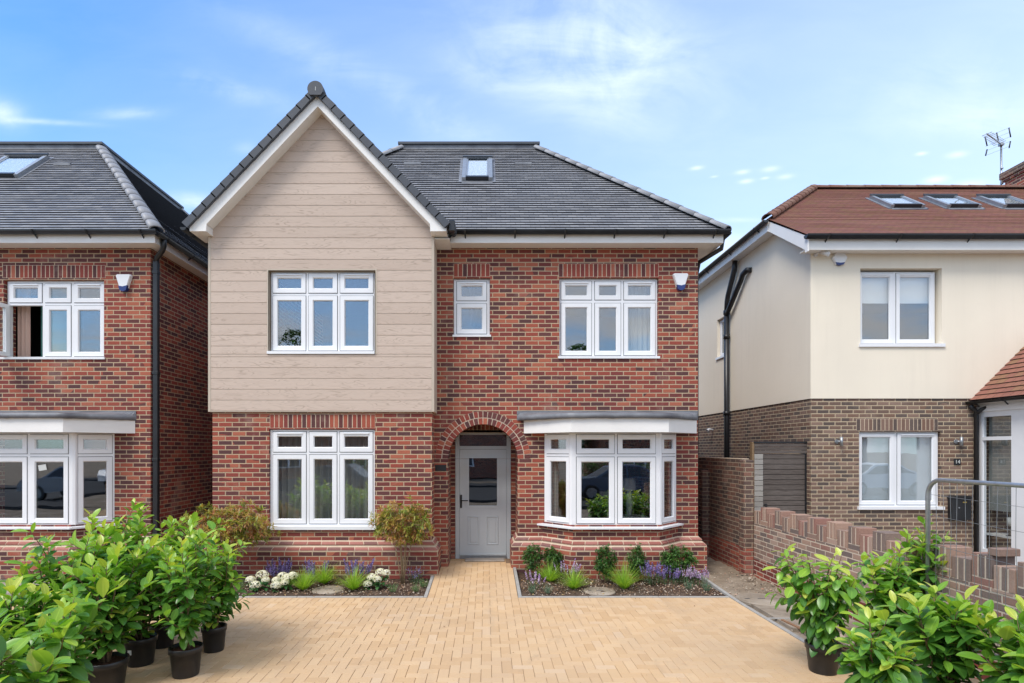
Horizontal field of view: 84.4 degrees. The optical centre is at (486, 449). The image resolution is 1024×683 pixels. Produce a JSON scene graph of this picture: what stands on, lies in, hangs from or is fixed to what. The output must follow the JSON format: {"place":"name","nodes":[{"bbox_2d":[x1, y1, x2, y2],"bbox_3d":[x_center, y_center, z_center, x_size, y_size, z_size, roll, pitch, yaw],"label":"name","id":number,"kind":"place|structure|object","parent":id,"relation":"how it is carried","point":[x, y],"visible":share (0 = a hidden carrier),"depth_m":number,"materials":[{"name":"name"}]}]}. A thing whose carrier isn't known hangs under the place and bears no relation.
{"place":"outdoors","nodes":[
{"label":"outdoors","id":0,"kind":"place"},
{"bbox_2d":[0,578,76,594],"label":"front path","id":1,"kind":"structure","parent":0,"point":[7,593],"depth_m":8.85,"materials":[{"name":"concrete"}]},
{"bbox_2d":[3,559,852,682],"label":"driveway","id":2,"kind":"structure","parent":0,"point":[699,642],"depth_m":6.17,"materials":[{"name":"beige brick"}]},
{"bbox_2d":[0,576,69,673],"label":"potted laurel","id":3,"kind":"object","parent":2,"relation":"on","point":[23,598],"visible":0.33,"depth_m":4.61,"materials":[{"name":"green plant"}]},
{"bbox_2d":[0,599,75,682],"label":"potted laurel","id":4,"kind":"object","parent":2,"relation":"on","point":[36,666],"visible":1,"depth_m":3.41,"materials":[{"name":"green plant"}]},
{"bbox_2d":[0,521,120,616],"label":"potted laurel","id":5,"kind":"object","parent":2,"relation":"on","point":[57,576],"visible":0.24,"depth_m":5.23,"materials":[{"name":"green plant"}]},
{"bbox_2d":[10,577,121,682],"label":"potted laurel","id":6,"kind":"object","parent":2,"relation":"on","point":[59,635],"visible":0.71,"depth_m":4.10,"materials":[{"name":"green plant"}]},
{"bbox_2d":[36,532,161,682],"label":"potted laurel","id":7,"kind":"object","parent":2,"relation":"on","point":[110,666],"visible":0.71,"depth_m":4.91,"materials":[{"name":"green plant"}]},
{"bbox_2d":[59,498,154,645],"bbox_3d":[-4.014,1.315,5.994,0.895,1.570,1.049,0,0,0],"label":"potted laurel","id":8,"kind":"object","parent":2,"relation":"on","point":[136,524],"visible":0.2,"depth_m":6.00,"materials":[{"name":"green plant"}]},
{"bbox_2d":[91,533,177,667],"bbox_3d":[-3.332,1.465,5.485,0.692,1.271,0.827,0,0,-12],"label":"potted laurel","id":9,"kind":"object","parent":2,"relation":"on","point":[140,650],"visible":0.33,"depth_m":5.49,"materials":[{"name":"green plant"}]},
{"bbox_2d":[127,512,209,648],"bbox_3d":[-3.381,1.381,6.058,0.657,1.438,0.875,0,0,20],"label":"potted laurel","id":10,"kind":"object","parent":2,"relation":"on","point":[164,641],"visible":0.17,"depth_m":6.01,"materials":[{"name":"green plant"}]},
{"bbox_2d":[138,517,229,679],"bbox_3d":[-2.775,1.370,5.263,0.739,1.460,0.933,0,0,-41],"label":"potted laurel","id":11,"kind":"object","parent":2,"relation":"on","point":[185,652],"visible":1,"depth_m":5.16,"materials":[{"name":"green plant"}]},
{"bbox_2d":[189,531,254,653],"bbox_3d":[-2.915,1.482,5.992,0.803,1.236,0.801,0,0,-12],"label":"potted laurel","id":12,"kind":"object","parent":2,"relation":"on","point":[225,595],"visible":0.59,"depth_m":5.85,"materials":[{"name":"green plant"}]},
{"bbox_2d":[465,558,504,561],"bbox_3d":[-0.030,2.001,10.240,0.715,0.026,0.240,0,0,0],"label":"doorstep","id":13,"kind":"object","parent":2,"relation":"on","point":[484,560],"visible":1,"depth_m":10.14,"materials":[{"name":"stone"}]},
{"bbox_2d":[763,544,873,675],"bbox_3d":[3.102,1.505,5.378,0.892,1.191,0.807,0,0,0],"label":"potted laurel","id":14,"kind":"object","parent":2,"relation":"on","point":[824,613],"visible":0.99,"depth_m":5.21,"materials":[{"name":"green plant"}]},
{"bbox_2d":[825,603,928,682],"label":"potted laurel","id":15,"kind":"object","parent":2,"relation":"on","point":[869,657],"visible":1,"depth_m":4.07,"materials":[{"name":"green plant"}]},
{"bbox_2d":[0,0,1023,272],"label":"sky","id":16,"kind":"structure","parent":0,"point":[724,111],"materials":[{"name":"blue"}]},
{"bbox_2d":[702,557,979,682],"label":"dirt path","id":17,"kind":"structure","parent":0,"point":[727,575],"depth_m":8.97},
{"bbox_2d":[736,593,780,605],"bbox_3d":[3.849,2.104,7.898,0.660,0.048,0.660,0,0,0],"label":"manhole cover","id":18,"kind":"object","parent":17,"relation":"on","point":[749,599],"visible":0.69,"depth_m":7.85,"materials":[{"name":"stone"}]},
{"bbox_2d":[750,602,863,633],"bbox_3d":[4.050,2.128,7.285,0.900,0.064,1.330,0,0,0],"label":"concrete patch","id":19,"kind":"object","parent":17,"relation":"on","point":[773,612],"visible":0.23,"depth_m":7.13,"materials":[{"name":"grey concrete"}]},
{"bbox_2d":[781,619,844,648],"bbox_3d":[3.693,2.090,6.401,0.035,0.020,1.063,0,0,-7],"label":"timber batten","id":20,"kind":"object","parent":19,"relation":"on","point":[790,623],"visible":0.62,"depth_m":6.75,"materials":[{"name":"brown wood"}]},
{"bbox_2d":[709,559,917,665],"bbox_3d":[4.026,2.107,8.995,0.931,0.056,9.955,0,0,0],"label":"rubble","id":21,"kind":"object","parent":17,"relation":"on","point":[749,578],"visible":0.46,"depth_m":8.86,"materials":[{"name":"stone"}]},
{"bbox_2d":[834,634,854,645],"bbox_3d":[3.887,2.085,5.999,0.120,0.030,0.686,0,0,6],"label":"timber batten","id":22,"kind":"object","parent":17,"relation":"on","point":[841,635],"visible":0.23,"depth_m":6.10,"materials":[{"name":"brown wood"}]},
{"bbox_2d":[850,541,925,659],"bbox_3d":[3.893,1.495,5.465,0.690,1.210,0.591,0,0,-35],"label":"potted laurel","id":23,"kind":"object","parent":17,"relation":"on","point":[892,577],"visible":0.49,"depth_m":5.42,"materials":[{"name":"green plant"}]},
{"bbox_2d":[873,514,957,629],"bbox_3d":[4.494,1.380,5.860,0.724,1.441,0.686,0,0,0],"label":"potted laurel","id":24,"kind":"object","parent":17,"relation":"on","point":[920,548],"visible":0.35,"depth_m":5.79,"materials":[{"name":"green plant"}]},
{"bbox_2d":[875,581,1000,682],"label":"potted laurel","id":25,"kind":"object","parent":17,"relation":"on","point":[924,619],"visible":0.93,"depth_m":4.33,"materials":[{"name":"green plant"}]},
{"bbox_2d":[904,478,1023,661],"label":"fence panel","id":26,"kind":"object","parent":17,"relation":"on","point":[928,494],"visible":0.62,"depth_m":5.27,"materials":[{"name":"metal"}]},
{"bbox_2d":[956,594,1023,682],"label":"potted laurel","id":27,"kind":"object","parent":17,"relation":"on","point":[1012,666],"visible":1,"depth_m":4.04,"materials":[{"name":"green plant"}]},
{"label":"ground","id":28,"kind":"structure","parent":0,"visible":0},
{"bbox_2d":[0,141,212,578],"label":"brick house","id":29,"kind":"structure","parent":28,"relation":"on","point":[109,414],"depth_m":9.73,"materials":[{"name":"red brick"}]},
{"bbox_2d":[18,288,30,356],"bbox_3d":[-8.180,-2.200,9.981,0.240,2.000,0.051,0,0,0],"label":"curtain","id":30,"kind":"object","parent":29,"relation":"hanging from","point":[24,331],"visible":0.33,"depth_m":9.98,"materials":[{"name":"beige fabric"}]},
{"bbox_2d":[0,433,71,524],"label":"bay window","id":31,"kind":"structure","parent":29,"relation":"in","point":[29,454],"depth_m":9.28,"materials":[{"name":"white plastic"}]},
{"bbox_2d":[0,281,104,358],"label":"window","id":32,"kind":"structure","parent":29,"relation":"in","point":[73,304],"depth_m":9.76,"materials":[{"name":"white plastic"}]},
{"bbox_2d":[41,288,66,356],"bbox_3d":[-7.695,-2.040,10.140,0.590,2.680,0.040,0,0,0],"label":"window pane","id":33,"kind":"structure","parent":29,"relation":"in","point":[58,331],"depth_m":10.12,"materials":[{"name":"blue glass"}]},
{"bbox_2d":[72,433,114,524],"bbox_3d":[-6.622,0.493,9.529,0.082,1.526,0.617,0,0,45],"label":"bay window","id":34,"kind":"structure","parent":29,"relation":"in","point":[107,455],"depth_m":9.55,"materials":[{"name":"white plastic"}]},
{"bbox_2d":[134,578,429,596],"bbox_3d":[-3.748,2.105,8.777,5.705,0.046,1.445,0,0,0],"label":"flower bed","id":35,"kind":"object","parent":28,"relation":"on","point":[381,590],"visible":0.2,"depth_m":8.42,"materials":[{"name":"soil"}]},
{"bbox_2d":[178,498,281,578],"bbox_3d":[-3.981,1.428,8.765,1.581,1.351,0.848,0,0,0],"label":"bronze shrub","id":36,"kind":"object","parent":35,"relation":"on","point":[250,524],"visible":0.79,"depth_m":8.65,"materials":[{"name":"green plant"}]},
{"bbox_2d":[245,570,269,590],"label":"hydrangea","id":37,"kind":"object","parent":35,"relation":"on","point":[262,582],"visible":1,"depth_m":8.42,"materials":[{"name":"white plant"}]},
{"bbox_2d":[266,557,291,580],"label":"violet flowers","id":38,"kind":"object","parent":35,"relation":"on","point":[273,568],"visible":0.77,"depth_m":9.00,"materials":[{"name":"purple plant"}]},
{"bbox_2d":[269,572,297,592],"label":"hydrangea","id":39,"kind":"object","parent":35,"relation":"on","point":[282,583],"visible":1,"depth_m":8.41,"materials":[{"name":"white plant"}]},
{"bbox_2d":[284,565,327,589],"bbox_3d":[-2.736,1.890,8.444,0.742,0.420,0.753,0,0,-39],"label":"grass tuft","id":40,"kind":"object","parent":35,"relation":"on","point":[303,584],"visible":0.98,"depth_m":8.43,"materials":[{"name":"green plant"}]},
{"bbox_2d":[302,559,328,577],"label":"violet flowers","id":41,"kind":"object","parent":35,"relation":"on","point":[310,568],"visible":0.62,"depth_m":8.95,"materials":[{"name":"purple plant"}]},
{"bbox_2d":[306,560,344,583],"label":"grass tuft","id":42,"kind":"object","parent":35,"relation":"on","point":[325,580],"visible":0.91,"depth_m":8.82,"materials":[{"name":"green plant"}]},
{"bbox_2d":[312,586,343,594],"bbox_3d":[-2.364,2.104,8.431,0.470,0.048,0.470,0,0,0],"label":"stepping stone","id":43,"kind":"object","parent":35,"relation":"on","point":[326,590],"visible":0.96,"depth_m":8.40,"materials":[{"name":"stone"}]},
{"bbox_2d":[330,564,376,589],"bbox_3d":[-2.002,1.891,8.443,0.803,0.418,0.805,0,0,0],"label":"grass tuft","id":44,"kind":"object","parent":35,"relation":"on","point":[354,583],"visible":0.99,"depth_m":8.44,"materials":[{"name":"green plant"}]},
{"bbox_2d":[344,559,374,583],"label":"violet flowers","id":45,"kind":"object","parent":35,"relation":"on","point":[362,567],"visible":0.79,"depth_m":8.91,"materials":[{"name":"purple plant"}]},
{"bbox_2d":[363,568,390,589],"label":"hydrangea","id":46,"kind":"object","parent":35,"relation":"on","point":[378,584],"visible":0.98,"depth_m":8.51,"materials":[{"name":"white plant"}]},
{"bbox_2d":[388,582,397,591],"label":"herb plant","id":47,"kind":"object","parent":35,"relation":"on","point":[392,590],"visible":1,"depth_m":8.29,"materials":[{"name":"green plant"}]},
{"bbox_2d":[368,495,433,583],"bbox_3d":[-1.325,1.397,8.850,1.086,1.410,0.747,0,0,0],"label":"bronze shrub","id":48,"kind":"object","parent":35,"relation":"on","point":[392,520],"visible":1,"depth_m":8.72,"materials":[{"name":"green plant"}]},
{"bbox_2d":[406,566,422,582],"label":"lavender","id":49,"kind":"object","parent":35,"relation":"on","point":[416,574],"visible":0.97,"depth_m":8.82,"materials":[{"name":"purple plant"}]},
{"bbox_2d":[410,582,419,591],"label":"herb plant","id":50,"kind":"object","parent":35,"relation":"on","point":[416,589],"visible":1,"depth_m":8.28,"materials":[{"name":"green plant"}]},
{"bbox_2d":[419,578,427,587],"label":"herb plant","id":51,"kind":"object","parent":35,"relation":"on","point":[423,583],"visible":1,"depth_m":8.58,"materials":[{"name":"green plant"}]},
{"bbox_2d":[231,577,721,595],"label":"bed gravel","id":52,"kind":"structure","parent":35,"relation":"on","point":[642,583],"depth_m":8.47,"materials":[{"name":"gravel"}]},
{"bbox_2d":[179,81,731,578],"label":"brick house","id":53,"kind":"structure","parent":28,"relation":"on","point":[443,325],"depth_m":9.31,"materials":[{"name":"red brick"}]},
{"bbox_2d":[267,272,374,353],"bbox_3d":[-2.700,-2.236,9.268,1.754,1.354,0.165,0,0,0],"label":"window","id":54,"kind":"structure","parent":53,"relation":"in","point":[307,294],"depth_m":9.27,"materials":[{"name":"white plastic"}]},
{"bbox_2d":[278,437,367,518],"bbox_3d":[-2.800,0.700,9.622,1.900,2.200,0.098,0,0,0],"label":"curtain","id":55,"kind":"object","parent":53,"relation":"hanging from","point":[289,488],"visible":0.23,"depth_m":9.62,"materials":[{"name":"beige fabric"}]},
{"bbox_2d":[270,430,375,529],"bbox_3d":[-2.689,0.493,9.282,1.777,1.636,0.155,0,0,0],"label":"window","id":56,"kind":"structure","parent":53,"relation":"in","point":[307,453],"depth_m":9.28,"materials":[{"name":"white plastic"}]},
{"bbox_2d":[452,280,490,336],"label":"window","id":57,"kind":"structure","parent":53,"relation":"in","point":[461,302],"depth_m":9.76,"materials":[{"name":"white plastic"}]},
{"bbox_2d":[455,430,510,558],"bbox_3d":[-0.062,0.835,10.478,1.066,2.410,0.144,0,0,0],"label":"front door","id":58,"kind":"structure","parent":53,"relation":"in","point":[480,530],"depth_m":10.48,"materials":[{"name":"grey paint"}]},
{"bbox_2d":[551,433,557,515],"bbox_3d":[1.180,0.450,9.719,0.120,1.500,0.036,0,0,0],"label":"curtain","id":59,"kind":"object","parent":53,"relation":"hanging from","point":[554,484],"visible":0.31,"depth_m":9.71,"materials":[{"name":"beige fabric"}]},
{"bbox_2d":[545,433,572,524],"bbox_3d":[1.222,0.493,9.529,0.082,1.526,0.617,0,0,-45],"label":"bay window","id":60,"kind":"structure","parent":53,"relation":"in","point":[551,455],"depth_m":9.56,"materials":[{"name":"white plastic"}]},
{"bbox_2d":[592,490,608,517],"bbox_3d":[2.082,0.961,9.756,0.551,0.563,0.344,0,0,0],"label":"houseplant","id":61,"kind":"object","parent":53,"relation":"on","point":[604,507],"visible":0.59,"depth_m":9.72,"materials":[{"name":"green plant"}]},
{"bbox_2d":[558,279,659,358],"bbox_3d":[2.108,-2.256,9.763,1.747,1.383,0.155,0,0,0],"label":"window","id":62,"kind":"structure","parent":53,"relation":"in","point":[592,301],"depth_m":9.76,"materials":[{"name":"white plastic"}]},
{"bbox_2d":[573,433,658,524],"bbox_3d":[2.133,0.493,9.310,1.425,1.526,0.100,0,0,0],"label":"bay window","id":63,"kind":"structure","parent":53,"relation":"in","point":[615,454],"depth_m":9.28,"materials":[{"name":"white plastic"}]},
{"bbox_2d":[623,514,648,517],"bbox_3d":[2.608,1.617,10.300,0.600,0.825,0.440,0,0,0],"label":"side table","id":64,"kind":"object","parent":53,"relation":"in","point":[636,516],"visible":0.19,"depth_m":10.15,"materials":[{"name":"grey"}]},
{"bbox_2d":[623,478,636,515],"bbox_3d":[2.608,0.864,10.300,0.260,0.672,0.260,0,0,0],"label":"table lamp","id":65,"kind":"object","parent":64,"relation":"on","point":[629,484],"visible":0.98,"depth_m":10.25,"materials":[{"name":"grey fabric"}]},
{"bbox_2d":[628,286,649,350],"bbox_3d":[2.749,-2.250,9.982,0.533,1.700,0.056,0,0,0],"label":"curtain","id":66,"kind":"object","parent":53,"relation":"hanging from","point":[638,329],"visible":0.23,"depth_m":9.98,"materials":[{"name":"beige fabric"}]},
{"bbox_2d":[662,433,675,523],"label":"bay window","id":67,"kind":"structure","parent":53,"relation":"in","point":[668,455],"depth_m":9.59,"materials":[{"name":"white plastic"}]},
{"bbox_2d":[239,567,839,664],"bbox_3d":[-2.748,2.101,5.550,12.500,0.197,8.096,0,0,0],"label":"kerb edging","id":68,"kind":"object","parent":28,"relation":"on","point":[718,588],"visible":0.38,"depth_m":8.02,"materials":[{"name":"grey concrete"}]},
{"bbox_2d":[517,573,725,595],"bbox_3d":[1.980,2.105,8.977,2.940,0.052,1.845,0,0,0],"label":"flower bed","id":69,"kind":"object","parent":28,"relation":"on","point":[643,588],"visible":0.5,"depth_m":8.55,"materials":[{"name":"soil"}]},
{"bbox_2d":[520,542,543,576],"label":"evergreen shrub","id":70,"kind":"object","parent":69,"relation":"on","point":[530,553],"visible":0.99,"depth_m":9.20,"materials":[{"name":"green plant"}]},
{"bbox_2d":[528,584,536,593],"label":"herb plant","id":71,"kind":"object","parent":69,"relation":"on","point":[531,590],"visible":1,"depth_m":8.19,"materials":[{"name":"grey plant"}]},
{"bbox_2d":[525,570,545,587],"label":"purple flowers","id":72,"kind":"object","parent":69,"relation":"on","point":[534,580],"visible":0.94,"depth_m":8.53,"materials":[{"name":"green plant"}]},
{"bbox_2d":[542,585,552,593],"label":"herb plant","id":73,"kind":"object","parent":69,"relation":"on","point":[547,592],"visible":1,"depth_m":8.20,"materials":[{"name":"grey plant"}]},
{"bbox_2d":[532,556,565,581],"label":"grass tuft","id":74,"kind":"object","parent":69,"relation":"on","point":[549,574],"visible":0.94,"depth_m":8.98,"materials":[{"name":"green plant"}]},
{"bbox_2d":[541,546,562,570],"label":"evergreen shrub","id":75,"kind":"object","parent":69,"relation":"on","point":[548,552],"visible":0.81,"depth_m":9.22,"materials":[{"name":"green plant"}]},
{"bbox_2d":[553,558,580,579],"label":"purple flowers","id":76,"kind":"object","parent":69,"relation":"on","point":[576,566],"visible":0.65,"depth_m":9.05,"materials":[{"name":"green plant"}]},
{"bbox_2d":[551,563,593,588],"bbox_3d":[1.315,1.901,8.499,0.749,0.399,0.787,0,0,0],"label":"grass tuft","id":77,"kind":"object","parent":69,"relation":"on","point":[574,583],"visible":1,"depth_m":8.52,"materials":[{"name":"green plant"}]},
{"bbox_2d":[583,587,615,595],"bbox_3d":[1.672,2.104,8.354,0.470,0.048,0.470,0,0,0],"label":"stepping stone","id":78,"kind":"object","parent":69,"relation":"on","point":[597,590],"visible":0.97,"depth_m":8.29,"materials":[{"name":"stone"}]},
{"bbox_2d":[593,543,617,582],"bbox_3d":[1.867,1.790,8.834,0.402,0.621,0.364,0,0,0],"label":"evergreen shrub","id":79,"kind":"object","parent":69,"relation":"on","point":[606,552],"visible":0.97,"depth_m":8.79,"materials":[{"name":"green plant"}]},
{"bbox_2d":[600,556,644,588],"bbox_3d":[2.085,1.842,8.514,0.882,0.516,0.906,0,0,0],"label":"grass tuft","id":80,"kind":"object","parent":69,"relation":"on","point":[623,581],"visible":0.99,"depth_m":8.49,"materials":[{"name":"green plant"}]},
{"bbox_2d":[625,542,647,580],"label":"evergreen shrub","id":81,"kind":"object","parent":69,"relation":"on","point":[640,558],"visible":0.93,"depth_m":8.85,"materials":[{"name":"green plant"}]},
{"bbox_2d":[639,560,663,585],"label":"purple flowers","id":82,"kind":"object","parent":69,"relation":"on","point":[649,569],"visible":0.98,"depth_m":8.75,"materials":[{"name":"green plant"}]},
{"bbox_2d":[653,565,680,585],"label":"purple flowers","id":83,"kind":"object","parent":69,"relation":"on","point":[663,572],"visible":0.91,"depth_m":8.80,"materials":[{"name":"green plant"}]},
{"bbox_2d":[659,544,698,580],"bbox_3d":[3.084,1.805,9.044,0.647,0.591,0.362,0,0,0],"label":"evergreen shrub","id":84,"kind":"object","parent":69,"relation":"on","point":[687,557],"visible":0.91,"depth_m":8.99,"materials":[{"name":"green plant"}]},
{"bbox_2d":[673,565,697,583],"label":"purple flowers","id":85,"kind":"object","parent":69,"relation":"on","point":[687,573],"visible":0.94,"depth_m":8.80,"materials":[{"name":"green plant"}]},
{"bbox_2d":[684,580,694,588],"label":"herb plant","id":86,"kind":"object","parent":69,"relation":"on","point":[687,585],"visible":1,"depth_m":8.43,"materials":[{"name":"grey plant"}]},
{"bbox_2d":[689,566,708,587],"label":"purple flowers","id":87,"kind":"object","parent":69,"relation":"on","point":[704,574],"visible":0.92,"depth_m":8.66,"materials":[{"name":"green plant"}]},
{"bbox_2d":[702,582,711,590],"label":"herb plant","id":88,"kind":"object","parent":69,"relation":"on","point":[705,588],"visible":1,"depth_m":8.34,"materials":[{"name":"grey plant"}]},
{"bbox_2d":[699,457,753,574],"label":"garden wall","id":89,"kind":"structure","parent":28,"relation":"on","point":[726,510],"depth_m":10.31,"materials":[{"name":"brown brick"}]},
{"bbox_2d":[699,127,1023,564],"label":"rendered house","id":90,"kind":"structure","parent":28,"relation":"on","point":[865,343],"depth_m":10.55,"materials":[{"name":"beige paint"}]},
{"bbox_2d":[715,318,723,359],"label":"window","id":91,"kind":"structure","parent":90,"relation":"in","point":[721,321],"depth_m":14.71,"materials":[{"name":"white plastic"}]},
{"bbox_2d":[750,442,806,513],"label":"timber gate","id":92,"kind":"structure","parent":90,"relation":"attached to","point":[781,483],"depth_m":10.70,"materials":[{"name":"brown wood"}]},
{"bbox_2d":[857,432,944,509],"bbox_3d":[7.734,0.394,10.607,1.606,1.452,0.214,0,0,0],"label":"window","id":93,"kind":"structure","parent":90,"relation":"in","point":[896,469],"depth_m":10.71,"materials":[{"name":"white plastic"}]},
{"bbox_2d":[859,272,945,346],"bbox_3d":[7.747,-2.630,10.622,1.598,1.431,0.244,0,0,0],"label":"window","id":94,"kind":"structure","parent":90,"relation":"in","point":[893,289],"depth_m":10.64,"materials":[{"name":"white plastic"}]},
{"bbox_2d":[1005,517,1010,535],"bbox_3d":[9.390,1.385,10.120,0.120,0.330,0.120,0,0,0],"label":"candle","id":95,"kind":"object","parent":90,"relation":"on","point":[1009,526],"visible":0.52,"depth_m":10.10,"materials":[{"name":"white wax"}]},
{"bbox_2d":[754,507,1023,680],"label":"boundary wall","id":96,"kind":"structure","parent":28,"relation":"on","point":[776,530],"depth_m":6.91,"materials":[{"name":"brown brick"}]},
{"bbox_2d":[988,547,1019,556],"bbox_3d":[4.638,0.917,5.056,0.215,0.065,0.102,0,0,-4],"label":"loose brick","id":97,"kind":"object","parent":96,"relation":"on","point":[1003,552],"visible":1,"depth_m":5.01,"materials":[{"name":"brick"}]}
]}

